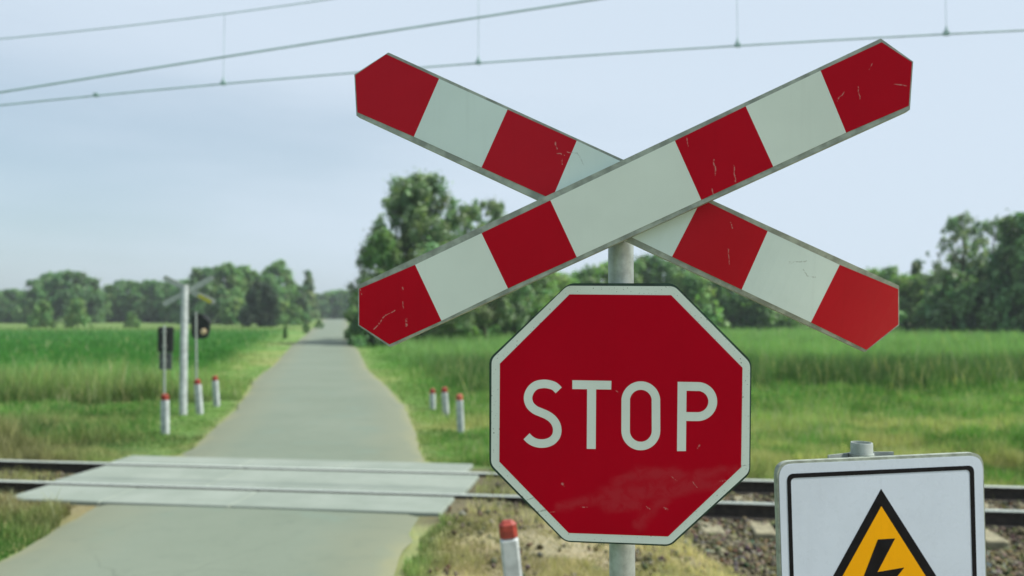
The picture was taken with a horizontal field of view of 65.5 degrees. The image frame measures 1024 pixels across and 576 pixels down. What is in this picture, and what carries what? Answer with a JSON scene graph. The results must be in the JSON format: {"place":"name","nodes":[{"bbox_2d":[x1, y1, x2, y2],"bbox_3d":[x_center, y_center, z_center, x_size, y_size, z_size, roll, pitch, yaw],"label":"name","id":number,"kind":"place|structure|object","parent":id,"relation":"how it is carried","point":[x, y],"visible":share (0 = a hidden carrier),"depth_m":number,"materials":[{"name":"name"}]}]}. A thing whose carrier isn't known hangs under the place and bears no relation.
{"place":"outdoors","nodes":[
{"label":"outdoors","id":0,"kind":"place"},
{"bbox_2d":[0,485,76,560],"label":"verge grass","id":1,"kind":"structure","parent":0,"point":[17,515],"depth_m":8.45,"materials":[{"name":"green plant"}]},
{"bbox_2d":[0,325,309,384],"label":"crop field","id":2,"kind":"structure","parent":0,"point":[10,355],"depth_m":46.02,"materials":[{"name":"green plant"}]},
{"bbox_2d":[0,0,324,38],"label":"overhead wire","id":3,"kind":"object","parent":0,"point":[164,21],"visible":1,"depth_m":11.08,"materials":[{"name":"grey metal"}]},
{"bbox_2d":[0,504,418,575],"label":"road","id":4,"kind":"structure","parent":0,"point":[126,540],"depth_m":7.64,"materials":[{"name":"grey asphalt"}]},
{"bbox_2d":[0,0,595,92],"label":"overhead wire","id":5,"kind":"object","parent":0,"point":[380,32],"visible":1,"depth_m":10.52,"materials":[{"name":"grey metal"}]},
{"bbox_2d":[181,319,423,462],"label":"road","id":6,"kind":"structure","parent":0,"point":[323,393],"depth_m":17.36,"materials":[{"name":"grey asphalt"}]},
{"bbox_2d":[0,319,1023,575],"bbox_3d":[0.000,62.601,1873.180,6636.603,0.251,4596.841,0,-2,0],"label":"ground","id":7,"kind":"structure","parent":0,"point":[422,525],"depth_m":15.16,"materials":[{"name":"plant"}]},
{"bbox_2d":[0,288,25,322],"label":"woodland tree","id":8,"kind":"object","parent":7,"relation":"on","point":[8,299],"visible":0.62,"depth_m":198.18,"materials":[{"name":"green plant"}]},
{"bbox_2d":[11,293,25,322],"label":"woodland tree","id":9,"kind":"object","parent":7,"relation":"on","point":[14,315],"visible":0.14,"depth_m":194.62,"materials":[{"name":"green plant"}]},
{"bbox_2d":[10,278,62,323],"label":"woodland tree","id":10,"kind":"object","parent":7,"relation":"on","point":[27,301],"visible":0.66,"depth_m":182.13,"materials":[{"name":"green plant"}]},
{"bbox_2d":[26,299,58,327],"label":"hedge bush","id":11,"kind":"object","parent":7,"relation":"on","point":[35,320],"visible":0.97,"depth_m":129.34,"materials":[{"name":"green plant"}]},
{"bbox_2d":[21,270,65,322],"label":"woodland tree","id":12,"kind":"object","parent":7,"relation":"on","point":[47,275],"visible":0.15,"depth_m":187.72,"materials":[{"name":"green plant"}]},
{"bbox_2d":[49,269,93,322],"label":"woodland tree","id":13,"kind":"object","parent":7,"relation":"on","point":[65,278],"visible":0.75,"depth_m":185.89,"materials":[{"name":"green plant"}]},
{"bbox_2d":[63,297,92,327],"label":"hedge bush","id":14,"kind":"object","parent":7,"relation":"on","point":[74,315],"visible":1,"depth_m":127.24,"materials":[{"name":"green plant"}]},
{"bbox_2d":[63,276,107,322],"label":"woodland tree","id":15,"kind":"object","parent":7,"relation":"on","point":[97,294],"visible":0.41,"depth_m":190.63,"materials":[{"name":"green plant"}]},
{"bbox_2d":[97,288,112,322],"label":"woodland tree","id":16,"kind":"object","parent":7,"relation":"on","point":[108,313],"visible":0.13,"depth_m":200.48,"materials":[{"name":"green plant"}]},
{"bbox_2d":[102,284,124,322],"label":"woodland tree","id":17,"kind":"object","parent":7,"relation":"on","point":[109,290],"visible":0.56,"depth_m":203.92,"materials":[{"name":"green plant"}]},
{"bbox_2d":[108,279,134,322],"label":"woodland tree","id":18,"kind":"object","parent":7,"relation":"on","point":[123,286],"visible":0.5,"depth_m":204.39,"materials":[{"name":"green plant"}]},
{"bbox_2d":[0,351,249,480],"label":"verge grass","id":19,"kind":"structure","parent":7,"relation":"on","point":[23,425],"depth_m":18.01,"materials":[{"name":"green plant"}]},
{"bbox_2d":[123,311,140,327],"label":"hedge bush","id":20,"kind":"object","parent":7,"relation":"on","point":[133,318],"visible":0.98,"depth_m":131.62,"materials":[{"name":"green plant"}]},
{"bbox_2d":[121,280,151,322],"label":"woodland tree","id":21,"kind":"object","parent":7,"relation":"on","point":[137,287],"visible":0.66,"depth_m":203.57,"materials":[{"name":"green plant"}]},
{"bbox_2d":[128,279,168,321],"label":"woodland tree","id":22,"kind":"object","parent":7,"relation":"on","point":[147,284],"visible":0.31,"depth_m":205.07,"materials":[{"name":"green plant"}]},
{"bbox_2d":[137,279,171,322],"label":"woodland tree","id":23,"kind":"object","parent":7,"relation":"on","point":[153,304],"visible":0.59,"depth_m":201.72,"materials":[{"name":"green plant"}]},
{"bbox_2d":[157,326,173,393],"bbox_3d":[-7.749,2.010,17.755,0.349,2.343,0.145,0,-2,0],"label":"crossing signal","id":24,"kind":"object","parent":7,"relation":"on","point":[165,347],"visible":0.94,"depth_m":17.77,"materials":[{"name":"metal"}]},
{"bbox_2d":[161,394,169,434],"bbox_3d":[-6.641,2.566,15.240,0.140,1.071,0.110,-2,-3,10],"label":"marker post","id":25,"kind":"object","parent":7,"relation":"on","point":[165,415],"visible":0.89,"depth_m":15.20,"materials":[{"name":"white paint"}]},
{"bbox_2d":[159,285,176,322],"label":"woodland tree","id":26,"kind":"object","parent":7,"relation":"on","point":[164,314],"visible":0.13,"depth_m":197.89,"materials":[{"name":"green plant"}]},
{"bbox_2d":[164,278,192,322],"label":"woodland tree","id":27,"kind":"object","parent":7,"relation":"on","point":[174,305],"visible":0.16,"depth_m":194.06,"materials":[{"name":"green plant"}]},
{"bbox_2d":[163,275,214,415],"bbox_3d":[-7.321,1.448,17.900,1.178,3.478,0.225,0,-2,0],"label":"crossbuck post","id":28,"kind":"object","parent":7,"relation":"on","point":[186,290],"visible":0.88,"depth_m":17.84,"materials":[{"name":"grey metal"}]},
{"bbox_2d":[170,265,225,323],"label":"woodland tree","id":29,"kind":"object","parent":7,"relation":"on","point":[196,304],"visible":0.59,"depth_m":170.12,"materials":[{"name":"green plant"}]},
{"bbox_2d":[194,379,203,413],"bbox_3d":[-7.120,2.634,18.116,0.140,1.121,0.110,-5,-2,10],"label":"marker post","id":30,"kind":"object","parent":7,"relation":"on","point":[198,396],"visible":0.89,"depth_m":18.07,"materials":[{"name":"white paint"}]},
{"bbox_2d":[191,312,210,407],"bbox_3d":[-7.540,1.905,19.252,0.447,2.650,0.159,0,-2,0],"label":"crossing signal","id":31,"kind":"object","parent":7,"relation":"on","point":[200,326],"visible":0.96,"depth_m":19.26,"materials":[{"name":"metal"}]},
{"bbox_2d":[212,376,219,406],"bbox_3d":[-7.369,2.719,19.828,0.140,1.061,0.110,-4,-1,10],"label":"marker post","id":32,"kind":"object","parent":7,"relation":"on","point":[215,392],"visible":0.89,"depth_m":19.78,"materials":[{"name":"white paint"}]},
{"bbox_2d":[204,261,247,323],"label":"woodland tree","id":33,"kind":"object","parent":7,"relation":"on","point":[231,274],"visible":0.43,"depth_m":174.47,"materials":[{"name":"green plant"}]},
{"bbox_2d":[215,296,242,324],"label":"hedge bush","id":34,"kind":"object","parent":7,"relation":"on","point":[227,313],"visible":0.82,"depth_m":158.90,"materials":[{"name":"green plant"}]},
{"bbox_2d":[6,485,454,516],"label":"crossing slab","id":35,"kind":"structure","parent":7,"relation":"on","point":[433,506],"depth_m":9.38,"materials":[{"name":"concrete"}]},
{"bbox_2d":[224,265,253,323],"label":"woodland tree","id":36,"kind":"object","parent":7,"relation":"on","point":[245,270],"visible":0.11,"depth_m":178.65,"materials":[{"name":"green plant"}]},
{"bbox_2d":[243,269,265,322],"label":"woodland tree","id":37,"kind":"object","parent":7,"relation":"on","point":[253,276],"visible":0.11,"depth_m":180.78,"materials":[{"name":"green plant"}]},
{"bbox_2d":[234,278,283,326],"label":"tree","id":38,"kind":"object","parent":7,"relation":"on","point":[255,300],"visible":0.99,"depth_m":137.06,"materials":[{"name":"green plant"}]},
{"bbox_2d":[54,465,478,493],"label":"crossing slab","id":39,"kind":"structure","parent":7,"relation":"on","point":[372,481],"depth_m":10.58,"materials":[{"name":"concrete"}]},
{"bbox_2d":[254,274,286,323],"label":"woodland tree","id":40,"kind":"object","parent":7,"relation":"on","point":[276,282],"visible":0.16,"depth_m":182.62,"materials":[{"name":"green plant"}]},
{"bbox_2d":[261,259,299,307],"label":"woodland tree","id":41,"kind":"object","parent":7,"relation":"on","point":[277,268],"visible":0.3,"depth_m":188.58,"materials":[{"name":"green plant"}]},
{"bbox_2d":[270,299,294,324],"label":"hedge bush","id":42,"kind":"object","parent":7,"relation":"on","point":[283,304],"visible":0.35,"depth_m":164.57,"materials":[{"name":"green plant"}]},
{"bbox_2d":[282,323,287,338],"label":"hedge bush","id":43,"kind":"object","parent":7,"relation":"on","point":[285,334],"visible":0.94,"depth_m":71.79,"materials":[{"name":"green plant"}]},
{"bbox_2d":[111,455,472,471],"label":"crossing slab","id":44,"kind":"structure","parent":7,"relation":"on","point":[457,467],"depth_m":11.63,"materials":[{"name":"concrete"}]},
{"bbox_2d":[278,304,312,324],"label":"hedge bush","id":45,"kind":"object","parent":7,"relation":"on","point":[294,310],"visible":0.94,"depth_m":158.72,"materials":[{"name":"green plant"}]},
{"bbox_2d":[286,284,314,322],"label":"woodland tree","id":46,"kind":"object","parent":7,"relation":"on","point":[298,287],"visible":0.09,"depth_m":194.07,"materials":[{"name":"green plant"}]},
{"bbox_2d":[302,322,310,332],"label":"hedge bush","id":47,"kind":"object","parent":7,"relation":"on","point":[306,329],"visible":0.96,"depth_m":94.73,"materials":[{"name":"green plant"}]},
{"bbox_2d":[296,270,320,322],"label":"woodland tree","id":48,"kind":"object","parent":7,"relation":"on","point":[307,301],"visible":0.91,"depth_m":189.47,"materials":[{"name":"green plant"}]},
{"bbox_2d":[313,320,323,327],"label":"hedge bush","id":49,"kind":"object","parent":7,"relation":"on","point":[318,323],"visible":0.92,"depth_m":119.61,"materials":[{"name":"green plant"}]},
{"bbox_2d":[313,293,332,318],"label":"woodland tree","id":50,"kind":"object","parent":7,"relation":"on","point":[323,304],"visible":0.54,"depth_m":328.66,"materials":[{"name":"green plant"}]},
{"bbox_2d":[321,291,335,318],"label":"woodland tree","id":51,"kind":"object","parent":7,"relation":"on","point":[328,297],"visible":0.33,"depth_m":342.81,"materials":[{"name":"green plant"}]},
{"bbox_2d":[330,290,343,318],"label":"woodland tree","id":52,"kind":"object","parent":7,"relation":"on","point":[336,295],"visible":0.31,"depth_m":342.06,"materials":[{"name":"green plant"}]},
{"bbox_2d":[336,290,349,318],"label":"woodland tree","id":53,"kind":"object","parent":7,"relation":"on","point":[342,310],"visible":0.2,"depth_m":328.51,"materials":[{"name":"green plant"}]},
{"bbox_2d":[343,289,357,318],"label":"woodland tree","id":54,"kind":"object","parent":7,"relation":"on","point":[346,304],"visible":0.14,"depth_m":297.67,"materials":[{"name":"green plant"}]},
{"bbox_2d":[343,292,358,338],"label":"roadside bush","id":55,"kind":"object","parent":7,"relation":"on","point":[345,332],"visible":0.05,"depth_m":69.91,"materials":[{"name":"green plant"}]},
{"bbox_2d":[346,302,386,347],"bbox_3d":[-9.951,2.803,55.803,3.599,3.936,3.842,1,-2,-26],"label":"roadside bush","id":56,"kind":"object","parent":7,"relation":"on","point":[355,329],"visible":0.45,"depth_m":55.28,"materials":[{"name":"green plant"}]},
{"bbox_2d":[354,227,401,345],"bbox_3d":[-9.401,0.191,57.845,4.296,9.275,4.343,0,-2,-8],"label":"roadside tree","id":57,"kind":"object","parent":7,"relation":"on","point":[384,242],"visible":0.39,"depth_m":57.64,"materials":[{"name":"green plant"}]},
{"bbox_2d":[344,167,510,341],"bbox_3d":[-6.798,-2.502,62.429,13.925,14.160,12.994,-1,-2,37],"label":"tall tree","id":58,"kind":"object","parent":7,"relation":"on","point":[417,203],"visible":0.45,"depth_m":60.97,"materials":[{"name":"green plant"}]},
{"bbox_2d":[430,389,435,408],"bbox_3d":[-1.910,2.827,19.171,0.125,0.801,0.110,-2,-4,10],"label":"marker post","id":59,"kind":"object","parent":7,"relation":"on","point":[432,400],"visible":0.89,"depth_m":19.13,"materials":[{"name":"white paint"}]},
{"bbox_2d":[423,325,457,338],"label":"hedge bush","id":60,"kind":"object","parent":7,"relation":"on","point":[448,330],"visible":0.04,"depth_m":72.21,"materials":[{"name":"green plant"}]},
{"bbox_2d":[441,387,448,416],"bbox_3d":[-1.461,2.681,17.558,0.125,0.991,0.110,-4,-1,10],"label":"marker post","id":61,"kind":"object","parent":7,"relation":"on","point":[445,403],"visible":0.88,"depth_m":17.51,"materials":[{"name":"white paint"}]},
{"bbox_2d":[456,394,463,432],"bbox_3d":[-1.002,2.582,15.437,0.125,1.051,0.110,-2,-1,10],"label":"marker post","id":62,"kind":"object","parent":7,"relation":"on","point":[460,413],"visible":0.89,"depth_m":15.39,"materials":[{"name":"white paint"}]},
{"bbox_2d":[438,302,507,336],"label":"hedge bush","id":63,"kind":"object","parent":7,"relation":"on","point":[467,331],"visible":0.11,"depth_m":72.56,"materials":[{"name":"green plant"}]},
{"bbox_2d":[441,196,542,339],"bbox_3d":[-2.625,-1.532,66.259,10.990,12.474,10.977,1,-2,-25],"label":"tall tree","id":64,"kind":"object","parent":7,"relation":"on","point":[502,311],"visible":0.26,"depth_m":64.58,"materials":[{"name":"green plant"}]},
{"bbox_2d":[499,519,521,575],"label":"marker post","id":65,"kind":"object","parent":7,"relation":"on","point":[510,552],"visible":1,"depth_m":5.46,"materials":[{"name":"white paint"}]},
{"bbox_2d":[0,470,1023,575],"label":"ballast gravel","id":66,"kind":"structure","parent":7,"relation":"on","point":[728,543],"depth_m":8.08,"materials":[{"name":"grey gravel"}]},
{"bbox_2d":[701,517,723,534],"bbox_3d":[2.352,2.750,9.902,0.240,0.164,2.500,0,-2,7],"label":"sleeper","id":67,"kind":"object","parent":66,"relation":"on","point":[717,529],"visible":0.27,"depth_m":8.79,"materials":[{"name":"beige concrete"}]},
{"bbox_2d":[733,493,775,541],"bbox_3d":[2.920,2.748,9.851,0.240,0.164,2.500,0,-2,8],"label":"sleeper","id":68,"kind":"object","parent":66,"relation":"on","point":[766,531],"visible":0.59,"depth_m":8.79,"materials":[{"name":"grey concrete"}]},
{"bbox_2d":[985,502,997,508],"bbox_3d":[5.815,2.736,9.466,0.240,0.164,2.500,0,-2,7],"label":"sleeper","id":69,"kind":"object","parent":66,"relation":"on","point":[987,505],"visible":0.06,"depth_m":9.79,"materials":[{"name":"grey concrete"}]},
{"bbox_2d":[985,529,1009,550],"bbox_3d":[5.228,2.739,9.557,0.240,0.164,2.500,0,-2,7],"label":"sleeper","id":70,"kind":"object","parent":66,"relation":"on","point":[994,541],"visible":0.06,"depth_m":8.33,"materials":[{"name":"beige concrete"}]},
{"bbox_2d":[0,480,1023,528],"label":"rail","id":71,"kind":"object","parent":7,"relation":"on","point":[1009,519],"visible":0.19,"depth_m":9.60,"materials":[{"name":"grey metal"}]},
{"bbox_2d":[0,460,1023,502],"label":"rail","id":72,"kind":"object","parent":7,"relation":"on","point":[991,492],"visible":0.37,"depth_m":11.21,"materials":[{"name":"grey metal"}]},
{"bbox_2d":[491,292,539,334],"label":"hedge bush","id":73,"kind":"object","parent":7,"relation":"on","point":[505,328],"visible":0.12,"depth_m":73.92,"materials":[{"name":"green plant"}]},
{"bbox_2d":[508,275,563,334],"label":"hedge bush","id":74,"kind":"object","parent":7,"relation":"on","point":[551,291],"visible":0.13,"depth_m":75.99,"materials":[{"name":"green plant"}]},
{"bbox_2d":[529,271,576,289],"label":"hedge bush","id":75,"kind":"object","parent":7,"relation":"on","point":[563,279],"visible":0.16,"depth_m":83.16,"materials":[{"name":"green plant"}]},
{"bbox_2d":[562,273,580,283],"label":"hedge bush","id":76,"kind":"object","parent":7,"relation":"on","point":[576,281],"depth_m":91.20,"materials":[{"name":"green plant"}]},
{"bbox_2d":[568,264,607,282],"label":"hedge bush","id":77,"kind":"object","parent":7,"relation":"on","point":[588,275],"visible":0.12,"depth_m":106.99,"materials":[{"name":"green plant"}]},
{"bbox_2d":[592,259,607,282],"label":"hedge bush","id":78,"kind":"object","parent":7,"relation":"on","point":[603,267],"visible":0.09,"depth_m":109.97,"materials":[{"name":"green plant"}]},
{"bbox_2d":[354,39,912,575],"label":"railway crossing sign","id":79,"kind":"object","parent":7,"relation":"on","point":[620,411],"visible":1,"depth_m":1.81,"materials":[{"name":"metal"}]},
{"bbox_2d":[634,259,646,282],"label":"woodland tree","id":80,"kind":"object","parent":7,"relation":"on","point":[640,267],"visible":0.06,"depth_m":108.85,"materials":[{"name":"green plant"}]},
{"bbox_2d":[634,253,665,282],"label":"woodland tree","id":81,"kind":"object","parent":7,"relation":"on","point":[649,261],"visible":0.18,"depth_m":110.59,"materials":[{"name":"green plant"}]},
{"bbox_2d":[651,261,700,292],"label":"woodland tree","id":82,"kind":"object","parent":7,"relation":"on","point":[667,267],"visible":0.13,"depth_m":107.31,"materials":[{"name":"green plant"}]},
{"bbox_2d":[667,269,729,328],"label":"hedge bush","id":83,"kind":"object","parent":7,"relation":"on","point":[690,285],"visible":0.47,"depth_m":102.14,"materials":[{"name":"green plant"}]},
{"bbox_2d":[387,354,1023,507],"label":"verge grass","id":84,"kind":"structure","parent":7,"relation":"on","point":[837,433],"depth_m":16.39,"materials":[{"name":"green plant"}]},
{"bbox_2d":[401,488,1021,575],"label":"verge grass","id":85,"kind":"structure","parent":7,"relation":"on","point":[569,567],"depth_m":7.43,"materials":[{"name":"green plant"}]},
{"bbox_2d":[704,281,739,329],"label":"woodland tree","id":86,"kind":"object","parent":7,"relation":"on","point":[724,299],"visible":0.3,"depth_m":110.56,"materials":[{"name":"green plant"}]},
{"bbox_2d":[716,287,741,327],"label":"woodland tree","id":87,"kind":"object","parent":7,"relation":"on","point":[729,292],"depth_m":115.46,"materials":[{"name":"green plant"}]},
{"bbox_2d":[726,292,787,330],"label":"hedge bush","id":88,"kind":"object","parent":7,"relation":"on","point":[746,312],"visible":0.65,"depth_m":107.89,"materials":[{"name":"green plant"}]},
{"bbox_2d":[769,313,809,328],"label":"hedge bush","id":89,"kind":"object","parent":7,"relation":"on","point":[794,323],"visible":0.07,"depth_m":108.32,"materials":[{"name":"green plant"}]},
{"bbox_2d":[774,441,985,575],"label":"warning sign","id":90,"kind":"object","parent":7,"relation":"on","point":[861,508],"visible":1,"depth_m":2.19,"materials":[{"name":"metal"}]},
{"bbox_2d":[866,266,896,276],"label":"hedge bush","id":91,"kind":"object","parent":7,"relation":"on","point":[874,270],"visible":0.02,"depth_m":109.52,"materials":[{"name":"green plant"}]},
{"bbox_2d":[876,264,901,280],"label":"woodland tree","id":92,"kind":"object","parent":7,"relation":"on","point":[884,273],"visible":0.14,"depth_m":105.23,"materials":[{"name":"green plant"}]},
{"bbox_2d":[886,273,931,331],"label":"hedge bush","id":93,"kind":"object","parent":7,"relation":"on","point":[908,284],"visible":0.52,"depth_m":94.51,"materials":[{"name":"green plant"}]},
{"bbox_2d":[907,258,930,320],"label":"woodland tree","id":94,"kind":"object","parent":7,"relation":"on","point":[916,265],"visible":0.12,"depth_m":99.88,"materials":[{"name":"green plant"}]},
{"bbox_2d":[899,270,942,332],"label":"hedge bush","id":95,"kind":"object","parent":7,"relation":"on","point":[929,277],"visible":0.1,"depth_m":96.41,"materials":[{"name":"green plant"}]},
{"bbox_2d":[909,265,994,334],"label":"hedge bush","id":96,"kind":"object","parent":7,"relation":"on","point":[937,312],"visible":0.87,"depth_m":86.78,"materials":[{"name":"green plant"}]},
{"bbox_2d":[945,265,965,272],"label":"woodland tree","id":97,"kind":"object","parent":7,"relation":"on","point":[959,270],"visible":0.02,"depth_m":129.81,"materials":[{"name":"green plant"}]},
{"bbox_2d":[921,209,993,298],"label":"airy tree","id":98,"kind":"object","parent":7,"relation":"on","point":[954,258],"visible":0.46,"depth_m":91.74,"materials":[{"name":"green plant"}]},
{"bbox_2d":[950,255,1011,321],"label":"hedge bush","id":99,"kind":"object","parent":7,"relation":"on","point":[976,265],"visible":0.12,"depth_m":89.41,"materials":[{"name":"green plant"}]},
{"bbox_2d":[964,215,1001,277],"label":"airy tree","id":100,"kind":"object","parent":7,"relation":"on","point":[989,228],"visible":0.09,"depth_m":100.24,"materials":[{"name":"green plant"}]},
{"bbox_2d":[965,269,1023,334],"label":"hedge bush","id":101,"kind":"object","parent":7,"relation":"on","point":[986,314],"visible":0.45,"depth_m":84.25,"materials":[{"name":"green plant"}]},
{"bbox_2d":[983,209,1023,333],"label":"woodland tree","id":102,"kind":"object","parent":7,"relation":"on","point":[1003,260],"visible":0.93,"depth_m":83.46,"materials":[{"name":"green plant"}]},
{"bbox_2d":[0,0,1023,105],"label":"overhead wire","id":103,"kind":"object","parent":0,"point":[946,32],"visible":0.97,"depth_m":10.35,"materials":[{"name":"grey metal"}]},
{"bbox_2d":[0,0,1023,297],"label":"sky","id":104,"kind":"structure","parent":0,"point":[139,186],"materials":[{"name":"blue"}]},
{"bbox_2d":[358,323,1023,385],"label":"meadow grass","id":105,"kind":"structure","parent":0,"point":[992,353],"depth_m":35.00,"materials":[{"name":"green plant"}]}
]}

